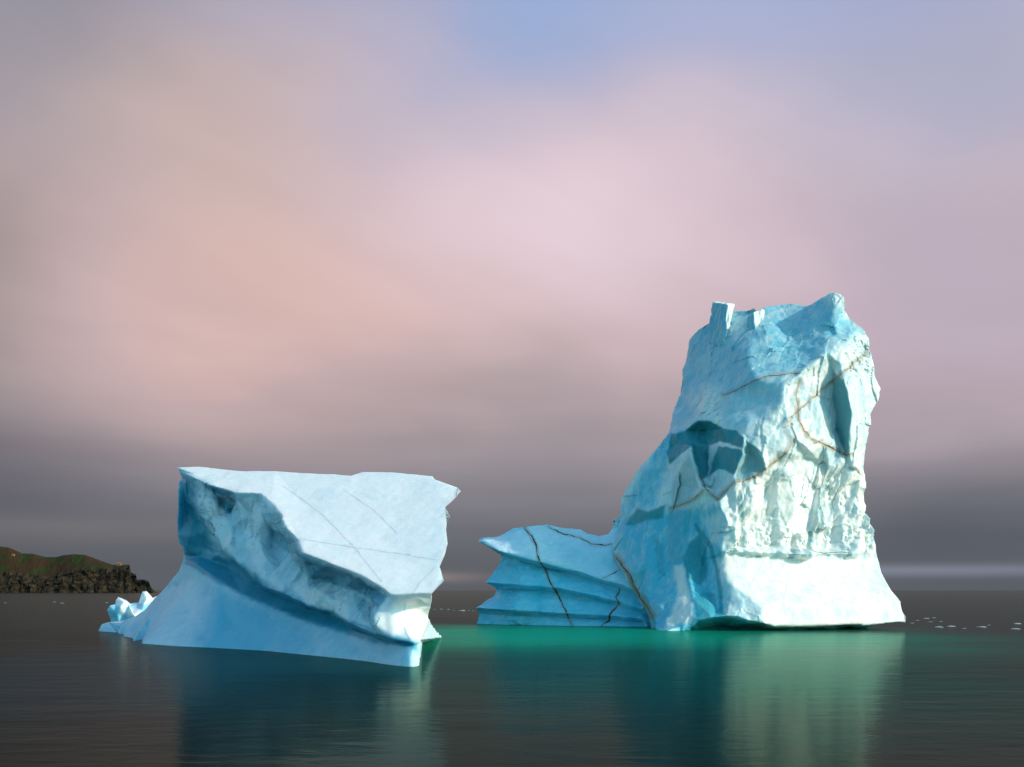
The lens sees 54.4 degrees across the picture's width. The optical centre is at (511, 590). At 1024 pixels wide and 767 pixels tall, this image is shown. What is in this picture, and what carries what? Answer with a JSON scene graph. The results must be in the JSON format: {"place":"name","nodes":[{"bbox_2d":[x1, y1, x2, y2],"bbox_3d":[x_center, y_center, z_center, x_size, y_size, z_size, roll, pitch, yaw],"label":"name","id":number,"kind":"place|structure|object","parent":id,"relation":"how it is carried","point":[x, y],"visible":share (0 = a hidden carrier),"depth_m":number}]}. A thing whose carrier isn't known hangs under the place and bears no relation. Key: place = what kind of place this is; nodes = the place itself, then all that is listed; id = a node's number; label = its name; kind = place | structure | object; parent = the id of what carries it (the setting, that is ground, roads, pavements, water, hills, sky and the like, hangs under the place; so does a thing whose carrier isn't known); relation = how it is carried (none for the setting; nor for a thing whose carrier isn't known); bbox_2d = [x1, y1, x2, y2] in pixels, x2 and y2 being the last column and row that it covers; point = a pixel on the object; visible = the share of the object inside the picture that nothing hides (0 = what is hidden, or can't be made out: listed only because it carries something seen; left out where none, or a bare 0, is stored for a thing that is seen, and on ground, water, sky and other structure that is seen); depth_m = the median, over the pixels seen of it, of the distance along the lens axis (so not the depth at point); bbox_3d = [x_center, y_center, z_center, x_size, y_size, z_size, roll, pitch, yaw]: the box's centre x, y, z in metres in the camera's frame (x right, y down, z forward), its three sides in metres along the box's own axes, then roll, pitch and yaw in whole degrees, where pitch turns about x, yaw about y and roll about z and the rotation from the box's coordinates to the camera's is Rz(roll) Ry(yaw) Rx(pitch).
{"place":"outdoors","nodes":[
{"label":"outdoors","id":0,"kind":"place"},
{"bbox_2d":[0,547,156,592],"bbox_3d":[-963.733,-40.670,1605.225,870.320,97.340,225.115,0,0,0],"label":"hill","id":1,"kind":"structure","parent":0,"point":[35,573],"depth_m":1508.94},
{"bbox_2d":[0,590,1023,766],"bbox_3d":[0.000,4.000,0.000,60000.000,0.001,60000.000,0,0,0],"label":"water","id":2,"kind":"structure","parent":0,"point":[78,688],"depth_m":37.81},
{"bbox_2d":[107,591,156,621],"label":"ice growler","id":3,"kind":"object","parent":2,"relation":"on","point":[120,609],"visible":0.41,"depth_m":105.57},
{"bbox_2d":[99,467,460,666],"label":"iceberg","id":4,"kind":"object","parent":2,"relation":"on","point":[336,566],"visible":0.88,"depth_m":68.27},
{"bbox_2d":[476,292,905,630],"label":"iceberg","id":5,"kind":"object","parent":2,"relation":"on","point":[743,506],"visible":0.96,"depth_m":107.56},
{"bbox_2d":[0,0,1023,589],"label":"sky","id":6,"kind":"structure","parent":0,"point":[480,248]}
]}

